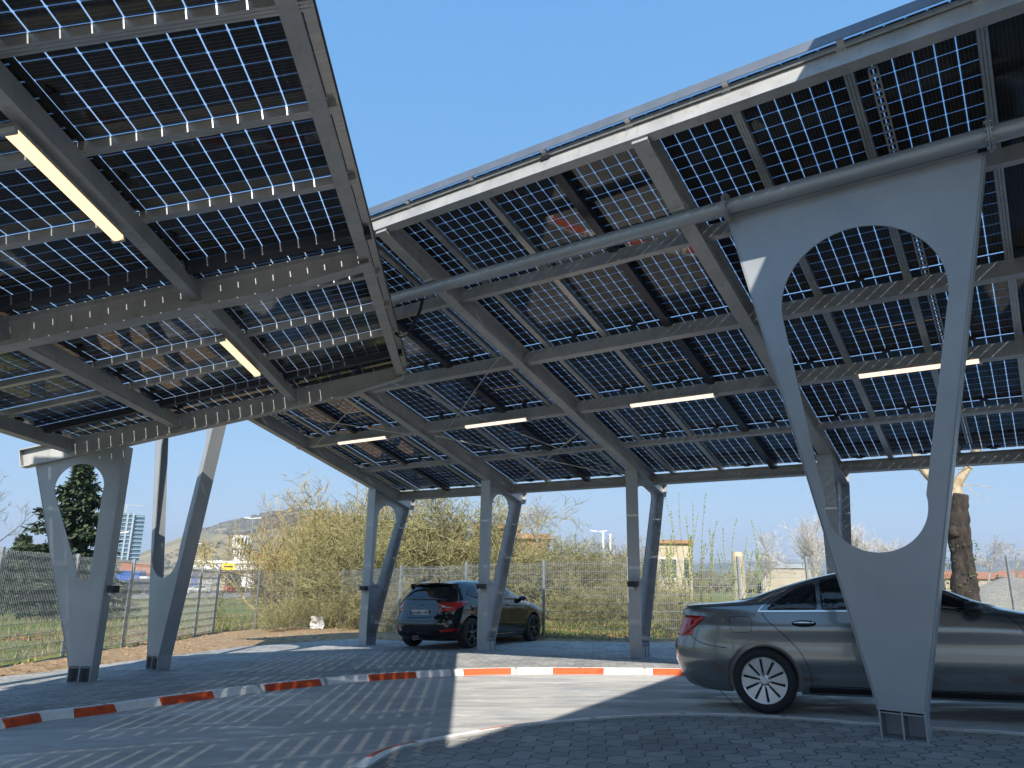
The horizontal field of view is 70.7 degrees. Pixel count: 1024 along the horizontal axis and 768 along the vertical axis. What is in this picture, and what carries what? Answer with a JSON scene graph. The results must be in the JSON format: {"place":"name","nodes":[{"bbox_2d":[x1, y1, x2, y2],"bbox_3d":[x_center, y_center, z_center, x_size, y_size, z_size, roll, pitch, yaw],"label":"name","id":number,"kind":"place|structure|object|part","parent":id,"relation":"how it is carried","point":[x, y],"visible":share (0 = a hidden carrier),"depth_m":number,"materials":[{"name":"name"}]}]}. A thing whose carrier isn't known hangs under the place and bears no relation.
{"place":"outdoors","nodes":[
{"label":"outdoors","id":0,"kind":"place"},
{"bbox_2d":[115,590,267,598],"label":"road","id":1,"kind":"structure","parent":0,"point":[226,596],"depth_m":119.29,"materials":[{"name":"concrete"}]},
{"bbox_2d":[116,571,148,579],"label":"truck","id":2,"kind":"object","parent":1,"relation":"on","point":[129,574],"visible":0.02,"depth_m":128.03,"materials":[{"name":"blue"}]},
{"bbox_2d":[132,578,149,594],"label":"truck","id":3,"kind":"object","parent":1,"relation":"on","point":[138,582],"visible":0.22,"depth_m":118.48,"materials":[{"name":"white paint"}]},
{"bbox_2d":[189,585,212,592],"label":"parked car","id":4,"kind":"object","parent":1,"relation":"on","point":[201,588],"visible":0.16,"depth_m":131.57,"materials":[{"name":"white paint"}]},
{"bbox_2d":[225,573,235,583],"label":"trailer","id":5,"kind":"object","parent":1,"relation":"on","point":[231,577],"visible":0.01,"depth_m":143.66,"materials":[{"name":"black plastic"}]},
{"bbox_2d":[235,574,240,591],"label":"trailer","id":6,"kind":"object","parent":1,"relation":"on","point":[238,581],"visible":0.01,"depth_m":142.15,"materials":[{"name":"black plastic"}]},
{"bbox_2d":[240,574,257,592],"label":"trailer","id":7,"kind":"object","parent":1,"relation":"on","point":[247,585],"visible":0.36,"depth_m":140.78,"materials":[{"name":"white"}]},
{"bbox_2d":[244,517,261,596],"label":"lamp mast","id":8,"kind":"object","parent":1,"relation":"on","point":[250,547],"visible":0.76,"depth_m":120.14,"materials":[{"name":"metal"}]},
{"bbox_2d":[232,535,250,560],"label":"building","id":9,"kind":"structure","parent":0,"point":[245,540],"depth_m":391.15,"materials":[{"name":"white"}]},
{"bbox_2d":[139,524,418,564],"bbox_3d":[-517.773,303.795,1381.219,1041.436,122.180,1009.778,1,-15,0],"label":"hill","id":10,"kind":"structure","parent":0,"point":[170,547],"depth_m":1177.44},
{"bbox_2d":[164,508,390,565],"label":"hill woods","id":11,"kind":"object","parent":10,"relation":"on","point":[245,523],"visible":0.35,"depth_m":1303.94,"materials":[{"name":"plant"}]},
{"bbox_2d":[0,639,679,716],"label":"pavement","id":12,"kind":"structure","parent":0,"point":[186,673],"depth_m":12.36,"materials":[{"name":"grey concrete"}]},
{"bbox_2d":[0,0,408,682],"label":"solar carport","id":13,"kind":"object","parent":12,"relation":"on","point":[198,292],"visible":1,"depth_m":6.68,"materials":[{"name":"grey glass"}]},
{"bbox_2d":[0,122,125,243],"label":"strip light","id":14,"kind":"object","parent":13,"relation":"attached to","point":[26,145],"visible":1,"depth_m":4.80,"materials":[{"name":"beige plastic"}]},
{"bbox_2d":[106,585,121,598],"bbox_3d":[-5.833,3.051,10.591,0.190,0.183,0.161,-9,-18,34],"label":"control box","id":15,"kind":"object","parent":13,"relation":"attached to","point":[112,589],"visible":1,"depth_m":10.55,"materials":[{"name":"black plastic"}]},
{"bbox_2d":[215,335,260,377],"bbox_3d":[-3.314,-0.333,8.812,0.112,0.122,1.520,2,-15,-4],"label":"strip light","id":16,"kind":"object","parent":13,"relation":"attached to","point":[238,354],"visible":1,"depth_m":8.67,"materials":[{"name":"beige plastic"}]},
{"bbox_2d":[396,578,542,647],"bbox_3d":[-0.917,5.534,17.666,2.098,1.534,4.370,-11,-19,31],"label":"parked car","id":17,"kind":"object","parent":12,"relation":"on","point":[440,610],"visible":0.88,"depth_m":16.15,"materials":[{"name":"black paint"}]},
{"bbox_3d":[-1.883,4.717,16.352,1.289,0.330,0.398,-11,-19,31],"label":"rear window","id":18,"kind":"part","parent":17,"relation":"part of","materials":[{"name":"black glass"}]},
{"bbox_3d":[-0.928,4.719,16.409,0.179,0.294,0.447,-11,-19,31],"label":"window","id":19,"kind":"part","parent":17,"relation":"part of","materials":[{"name":"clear glass"}]},
{"bbox_3d":[-0.081,5.096,17.697,0.236,0.374,0.886,-11,-19,31],"label":"window","id":20,"kind":"part","parent":17,"relation":"part of","materials":[{"name":"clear glass"}]},
{"bbox_2d":[115,0,1023,742],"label":"solar carport","id":21,"kind":"object","parent":12,"relation":"on","point":[939,192],"visible":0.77,"depth_m":9.13,"materials":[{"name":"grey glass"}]},
{"bbox_2d":[336,435,389,445],"bbox_3d":[-3.184,1.183,15.384,1.500,0.123,0.113,-9,-18,34],"label":"strip light","id":22,"kind":"object","parent":21,"relation":"attached to","point":[364,439],"visible":1,"depth_m":15.33,"materials":[{"name":"white plastic"}]},
{"bbox_2d":[359,586,367,593],"bbox_3d":[-3.576,4.973,17.431,0.190,0.183,0.161,-9,-18,34],"label":"control box","id":23,"kind":"object","parent":21,"relation":"attached to","point":[362,588],"visible":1,"depth_m":17.39,"materials":[{"name":"black plastic"}]},
{"bbox_2d":[394,298,423,337],"bbox_3d":[-1.431,-0.937,10.123,0.423,0.665,0.076,10,-17,-31],"label":"cable","id":24,"kind":"object","parent":21,"relation":"hanging from","point":[412,324],"visible":1,"depth_m":10.10,"materials":[{"name":"black plastic"}]},
{"bbox_2d":[476,584,485,592],"bbox_3d":[-0.655,4.381,15.481,0.190,0.183,0.161,-9,-18,34],"label":"control box","id":25,"kind":"object","parent":21,"relation":"attached to","point":[479,587],"visible":1,"depth_m":15.44,"materials":[{"name":"black plastic"}]},
{"bbox_2d":[463,416,529,429],"bbox_3d":[-0.297,0.711,13.425,1.460,0.123,0.113,-9,-18,34],"label":"strip light","id":26,"kind":"object","parent":21,"relation":"attached to","point":[497,422],"visible":1,"depth_m":13.37,"materials":[{"name":"white plastic"}]},
{"bbox_2d":[626,581,637,590],"bbox_3d":[2.266,3.790,13.530,0.190,0.183,0.161,-9,-18,34],"label":"control box","id":27,"kind":"object","parent":21,"relation":"attached to","point":[631,584],"visible":1,"depth_m":13.48,"materials":[{"name":"black plastic"}]},
{"bbox_2d":[628,391,717,408],"bbox_3d":[2.540,0.246,11.500,1.460,0.123,0.113,-9,-18,34],"label":"strip light","id":28,"kind":"object","parent":21,"relation":"attached to","point":[646,402],"visible":1,"depth_m":11.44,"materials":[{"name":"white plastic"}]},
{"bbox_2d":[856,356,982,379],"bbox_3d":[5.369,-0.217,9.580,1.460,0.123,0.113,-9,-18,34],"label":"strip light","id":29,"kind":"object","parent":21,"relation":"attached to","point":[910,368],"visible":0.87,"depth_m":9.61,"materials":[{"name":"white plastic"}]},
{"bbox_2d":[0,612,679,665],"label":"grass","id":30,"kind":"structure","parent":0,"point":[590,632],"depth_m":23.07,"materials":[{"name":"green plant"}]},
{"bbox_2d":[0,592,758,676],"bbox_3d":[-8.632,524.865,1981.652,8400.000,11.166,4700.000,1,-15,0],"label":"ground","id":31,"kind":"structure","parent":0,"point":[44,664],"depth_m":18.73,"materials":[{"name":"green plant"}]},
{"bbox_2d":[0,533,33,611],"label":"tree","id":32,"kind":"object","parent":31,"relation":"on","point":[27,538],"visible":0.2,"depth_m":49.62,"materials":[{"name":"plant"}]},
{"bbox_2d":[0,471,42,540],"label":"bare tree","id":33,"kind":"object","parent":31,"relation":"on","point":[20,511],"visible":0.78,"depth_m":33.17,"materials":[{"name":"plant"}]},
{"bbox_2d":[0,464,145,619],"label":"spruce tree","id":34,"kind":"object","parent":31,"relation":"on","point":[81,488],"visible":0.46,"depth_m":33.16,"materials":[{"name":"green plant"}]},
{"bbox_2d":[117,504,144,562],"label":"office tower","id":35,"kind":"structure","parent":31,"relation":"on","point":[129,547],"depth_m":365.94,"materials":[{"name":"blue glass"}]},
{"bbox_2d":[120,563,149,575],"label":"house","id":36,"kind":"structure","parent":31,"relation":"on","point":[127,565],"depth_m":168.33,"materials":[{"name":"orange tile"}]},
{"bbox_2d":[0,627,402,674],"bbox_3d":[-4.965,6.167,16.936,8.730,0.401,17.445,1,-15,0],"label":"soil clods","id":37,"kind":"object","parent":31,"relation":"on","point":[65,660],"visible":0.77,"depth_m":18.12,"materials":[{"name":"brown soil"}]},
{"bbox_2d":[222,563,234,592],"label":"yellow sign","id":38,"kind":"object","parent":31,"relation":"on","point":[228,567],"visible":0.54,"depth_m":135.83,"materials":[{"name":"yellow"}]},
{"bbox_2d":[189,560,274,589],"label":"warehouse","id":39,"kind":"structure","parent":31,"relation":"on","point":[217,563],"depth_m":159.36,"materials":[{"name":"white"}]},
{"bbox_2d":[222,492,304,611],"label":"bare shrub","id":40,"kind":"object","parent":31,"relation":"on","point":[274,515],"visible":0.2,"depth_m":32.40,"materials":[{"name":"brown plant"}]},
{"bbox_2d":[247,591,318,631],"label":"bare shrub","id":41,"kind":"object","parent":31,"relation":"on","point":[288,611],"visible":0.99,"depth_m":23.20,"materials":[{"name":"brown plant"}]},
{"bbox_2d":[249,509,327,624],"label":"bare shrub","id":42,"kind":"object","parent":31,"relation":"on","point":[268,583],"visible":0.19,"depth_m":27.85,"materials":[{"name":"brown plant"}]},
{"bbox_2d":[174,469,430,621],"bbox_3d":[-8.423,6.885,29.653,10.580,6.993,8.388,4,-15,-12],"label":"bare shrub","id":43,"kind":"object","parent":31,"relation":"on","point":[237,538],"visible":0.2,"depth_m":28.58,"materials":[{"name":"beige plant"}]},
{"bbox_2d":[310,616,324,629],"bbox_3d":[-6.364,7.796,23.593,0.458,0.425,0.180,1,-15,0],"label":"plastic sheet","id":44,"kind":"object","parent":31,"relation":"on","point":[320,624],"visible":0.98,"depth_m":23.58,"materials":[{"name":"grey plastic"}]},
{"bbox_2d":[290,589,354,628],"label":"bare shrub","id":45,"kind":"object","parent":31,"relation":"on","point":[322,615],"visible":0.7,"depth_m":24.02,"materials":[{"name":"brown plant"}]},
{"bbox_2d":[259,516,408,622],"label":"bare shrub","id":46,"kind":"object","parent":31,"relation":"on","point":[304,570],"visible":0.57,"depth_m":25.43,"materials":[{"name":"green plant"}]},
{"bbox_2d":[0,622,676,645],"bbox_3d":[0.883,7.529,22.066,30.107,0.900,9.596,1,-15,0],"label":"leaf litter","id":47,"kind":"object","parent":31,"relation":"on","point":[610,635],"visible":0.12,"depth_m":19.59,"materials":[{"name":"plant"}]},
{"bbox_2d":[272,463,412,617],"bbox_3d":[-7.268,7.365,32.754,7.046,7.573,11.298,10,-17,-30],"label":"bare shrub","id":48,"kind":"object","parent":31,"relation":"on","point":[355,517],"depth_m":31.84,"materials":[{"name":"brown plant"}]},
{"bbox_2d":[317,583,397,630],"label":"bare shrub","id":49,"kind":"object","parent":31,"relation":"on","point":[352,612],"visible":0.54,"depth_m":23.14,"materials":[{"name":"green plant"}]},
{"bbox_2d":[284,499,443,621],"bbox_3d":[-5.067,6.579,26.577,6.332,4.912,8.001,6,-16,-20],"label":"bare shrub","id":50,"kind":"object","parent":31,"relation":"on","point":[355,551],"visible":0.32,"depth_m":25.18,"materials":[{"name":"brown plant"}]},
{"bbox_2d":[248,476,512,624],"bbox_3d":[-5.504,6.655,29.183,11.439,7.217,9.069,-4,-16,18],"label":"bare shrub","id":51,"kind":"object","parent":31,"relation":"on","point":[341,532],"visible":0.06,"depth_m":28.05,"materials":[{"name":"brown plant"}]},
{"bbox_2d":[376,575,419,630],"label":"bare shrub","id":52,"kind":"object","parent":31,"relation":"on","point":[389,606],"visible":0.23,"depth_m":22.78,"materials":[{"name":"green plant"}]},
{"bbox_2d":[280,488,584,618],"bbox_3d":[-3.302,7.217,29.636,12.612,6.532,11.146,4,-15,-12],"label":"bare shrub","id":53,"kind":"object","parent":31,"relation":"on","point":[427,557],"visible":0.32,"depth_m":27.08,"materials":[{"name":"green plant"}]},
{"bbox_2d":[347,495,535,616],"bbox_3d":[-3.251,7.316,30.135,8.805,6.604,10.157,0,-15,3],"label":"bare shrub","id":54,"kind":"object","parent":31,"relation":"on","point":[463,524],"visible":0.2,"depth_m":28.89,"materials":[{"name":"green plant"}]},
{"bbox_2d":[383,493,604,600],"bbox_3d":[-1.635,7.181,29.533,9.510,5.352,7.526,7,-16,-23],"label":"bare shrub","id":55,"kind":"object","parent":31,"relation":"on","point":[534,550],"visible":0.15,"depth_m":29.12,"materials":[{"name":"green plant"}]},
{"bbox_2d":[472,524,520,544],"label":"brown building","id":56,"kind":"structure","parent":31,"relation":"on","point":[502,531],"depth_m":73.34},
{"bbox_2d":[475,502,525,542],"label":"bare tree","id":57,"kind":"object","parent":31,"relation":"on","point":[501,518],"visible":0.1,"depth_m":40.97,"materials":[{"name":"brown plant"}]},
{"bbox_2d":[5,554,1000,592],"bbox_3d":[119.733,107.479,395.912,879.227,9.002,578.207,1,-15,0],"label":"tree belt","id":58,"kind":"object","parent":31,"relation":"on","point":[726,589],"visible":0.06,"depth_m":204.78,"materials":[{"name":"green plant"}]},
{"bbox_2d":[0,547,1023,662],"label":"fence","id":59,"kind":"object","parent":31,"relation":"on","point":[128,611],"visible":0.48,"depth_m":18.59,"materials":[{"name":"metal"}]},
{"bbox_2d":[428,524,610,614],"bbox_3d":[-0.360,8.294,31.067,8.637,4.867,9.773,-9,-18,33],"label":"bare shrub","id":60,"kind":"object","parent":31,"relation":"on","point":[554,559],"visible":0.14,"depth_m":30.86,"materials":[{"name":"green plant"}]},
{"bbox_2d":[501,494,556,601],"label":"bare tree","id":61,"kind":"object","parent":31,"relation":"on","point":[540,512],"visible":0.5,"depth_m":42.94,"materials":[{"name":"plant"}]},
{"bbox_2d":[516,533,550,602],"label":"brown building","id":62,"kind":"structure","parent":31,"relation":"on","point":[525,535],"depth_m":72.13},
{"bbox_2d":[512,573,598,628],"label":"bare shrub","id":63,"kind":"object","parent":31,"relation":"on","point":[562,617],"visible":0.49,"depth_m":22.54,"materials":[{"name":"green plant"}]},
{"bbox_2d":[512,531,625,618],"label":"bare shrub","id":64,"kind":"object","parent":31,"relation":"on","point":[548,581],"visible":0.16,"depth_m":32.23,"materials":[{"name":"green plant"}]},
{"bbox_2d":[516,532,625,616],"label":"bare shrub","id":65,"kind":"object","parent":31,"relation":"on","point":[576,553],"visible":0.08,"depth_m":32.74,"materials":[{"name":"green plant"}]},
{"bbox_2d":[551,575,627,632],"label":"bare shrub","id":66,"kind":"object","parent":31,"relation":"on","point":[597,606],"visible":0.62,"depth_m":21.91,"materials":[{"name":"brown plant"}]},
{"bbox_2d":[590,530,606,550],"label":"lamp mast","id":67,"kind":"object","parent":31,"relation":"on","point":[598,535],"visible":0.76,"depth_m":121.68,"materials":[{"name":"metal"}]},
{"bbox_2d":[539,536,681,619],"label":"bare shrub","id":68,"kind":"object","parent":31,"relation":"on","point":[610,555],"visible":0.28,"depth_m":30.88,"materials":[{"name":"brown plant"}]},
{"bbox_2d":[599,534,644,586],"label":"bare tree","id":69,"kind":"object","parent":31,"relation":"on","point":[626,550],"visible":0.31,"depth_m":57.30,"materials":[{"name":"plant"}]},
{"bbox_2d":[611,567,727,630],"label":"bare shrub","id":70,"kind":"object","parent":31,"relation":"on","point":[657,599],"visible":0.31,"depth_m":20.95,"materials":[{"name":"brown plant"}]},
{"bbox_2d":[657,540,693,598],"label":"flat building","id":71,"kind":"structure","parent":31,"relation":"on","point":[685,544],"depth_m":99.67,"materials":[{"name":"white"}]},
{"bbox_2d":[672,558,676,577],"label":"window","id":72,"kind":"structure","parent":71,"relation":"in","point":[675,559],"depth_m":99.36,"materials":[{"name":"white"}]},
{"bbox_2d":[683,558,688,579],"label":"window","id":73,"kind":"structure","parent":71,"relation":"in","point":[683,558],"depth_m":99.01,"materials":[{"name":"white"}]},
{"bbox_2d":[653,593,714,635],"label":"bare shrub","id":74,"kind":"object","parent":31,"relation":"on","point":[675,614],"visible":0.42,"depth_m":19.33,"materials":[{"name":"brown plant"}]},
{"bbox_2d":[660,493,717,630],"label":"sprouting shrub","id":75,"kind":"object","parent":31,"relation":"on","point":[670,572],"visible":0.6,"depth_m":21.13,"materials":[{"name":"green plant"}]},
{"bbox_2d":[731,552,746,599],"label":"pillar","id":76,"kind":"structure","parent":31,"relation":"on","point":[739,554],"depth_m":87.47,"materials":[{"name":"beige concrete"}]},
{"bbox_2d":[716,518,771,600],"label":"sprouting shrub","id":77,"kind":"object","parent":31,"relation":"on","point":[754,573],"visible":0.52,"depth_m":20.40,"materials":[{"name":"green plant"}]},
{"bbox_2d":[740,528,795,592],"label":"birch tree","id":78,"kind":"object","parent":31,"relation":"on","point":[766,564],"visible":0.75,"depth_m":68.22,"materials":[{"name":"grey plant"}]},
{"bbox_2d":[758,515,825,579],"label":"birch tree","id":79,"kind":"object","parent":31,"relation":"on","point":[809,547],"visible":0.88,"depth_m":59.38,"materials":[{"name":"grey plant"}]},
{"bbox_2d":[765,564,818,591],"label":"house","id":80,"kind":"structure","parent":31,"relation":"on","point":[786,581],"depth_m":172.37,"materials":[{"name":"beige paint"}]},
{"bbox_2d":[851,524,884,551],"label":"birch tree","id":81,"kind":"object","parent":31,"relation":"on","point":[856,540],"visible":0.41,"depth_m":61.26,"materials":[{"name":"white plant"}]},
{"bbox_2d":[873,538,908,551],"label":"birch tree","id":82,"kind":"object","parent":31,"relation":"on","point":[883,548],"visible":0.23,"depth_m":67.70,"materials":[{"name":"white plant"}]},
{"bbox_2d":[944,571,951,591],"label":"house","id":83,"kind":"structure","parent":31,"relation":"on","point":[948,575],"depth_m":116.84,"materials":[{"name":"orange tile"}]},
{"bbox_2d":[911,416,992,601],"bbox_3d":[11.863,3.808,19.501,1.183,6.085,2.397,9,-17,-28],"label":"pruned tree","id":84,"kind":"object","parent":31,"relation":"on","point":[964,581],"visible":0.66,"depth_m":19.04,"materials":[{"name":"brown plant"}]},
{"bbox_2d":[976,572,998,585],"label":"house","id":85,"kind":"structure","parent":31,"relation":"on","point":[984,580],"depth_m":122.61,"materials":[{"name":"orange tile"}]},
{"bbox_2d":[973,533,1017,582],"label":"bare tree","id":86,"kind":"object","parent":31,"relation":"on","point":[994,552],"visible":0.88,"depth_m":57.40,"materials":[{"name":"grey plant"}]},
{"bbox_2d":[979,577,1023,610],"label":"gravel bank","id":87,"kind":"structure","parent":31,"relation":"on","point":[999,594],"depth_m":34.78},
{"bbox_2d":[993,544,1023,576],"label":"bare tree","id":88,"kind":"object","parent":31,"relation":"on","point":[1010,552],"visible":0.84,"depth_m":50.15,"materials":[{"name":"grey plant"}]},
{"bbox_2d":[998,571,1023,577],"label":"house","id":89,"kind":"structure","parent":31,"relation":"on","point":[1005,573],"depth_m":118.20,"materials":[{"name":"red tile"}]},
{"bbox_2d":[0,674,1023,767],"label":"lane","id":90,"kind":"structure","parent":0,"point":[345,725],"depth_m":7.51,"materials":[{"name":"concrete"}]},
{"bbox_2d":[0,667,682,728],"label":"kerb","id":91,"kind":"structure","parent":90,"relation":"on","point":[48,715],"depth_m":9.88,"materials":[{"name":"white paint"}]},
{"bbox_2d":[348,713,1023,767],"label":"kerb","id":92,"kind":"structure","parent":90,"relation":"on","point":[370,760],"depth_m":6.38,"materials":[{"name":"white paint"}]},
{"bbox_2d":[675,573,1023,713],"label":"parked car","id":93,"kind":"object","parent":90,"relation":"on","point":[762,652],"visible":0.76,"depth_m":7.50,"materials":[{"name":"grey paint"}]},
{"bbox_3d":[3.144,2.434,8.564,0.847,0.230,1.248,-7,-17,21],"label":"rear window","id":94,"kind":"part","parent":93,"relation":"part of","materials":[{"name":"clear glass"}]},
{"bbox_3d":[3.019,2.294,7.816,0.503,0.285,0.208,-7,-17,21],"label":"window","id":95,"kind":"part","parent":93,"relation":"part of","materials":[{"name":"black glass"}]},
{"bbox_3d":[3.651,2.190,7.609,0.760,0.349,0.265,-7,-17,21],"label":"window","id":96,"kind":"part","parent":93,"relation":"part of","materials":[{"name":"black glass"}]},
{"bbox_3d":[4.396,2.131,7.367,0.646,0.324,0.366,-7,-17,21],"label":"window","id":97,"kind":"part","parent":93,"relation":"part of","materials":[{"name":"black glass"}]},
{"bbox_2d":[0,0,1023,564],"label":"sky","id":98,"kind":"structure","parent":0,"point":[431,91],"materials":[{"name":"blue"}]},
{"bbox_2d":[369,716,1023,767],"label":"pavement","id":99,"kind":"structure","parent":0,"point":[694,742],"depth_m":5.58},
{"bbox_2d":[721,691,877,719],"bbox_3d":[3.190,3.714,8.523,1.249,0.101,3.606,-1,-15,8],"label":"parking line","id":100,"kind":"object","parent":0,"point":[821,695],"visible":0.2,"depth_m":8.01,"materials":[{"name":"grey"}]},
{"bbox_2d":[608,561,1023,574],"bbox_3d":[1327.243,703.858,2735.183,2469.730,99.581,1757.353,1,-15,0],"label":"hill","id":101,"kind":"structure","parent":0,"point":[716,566],"depth_m":2660.33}
]}

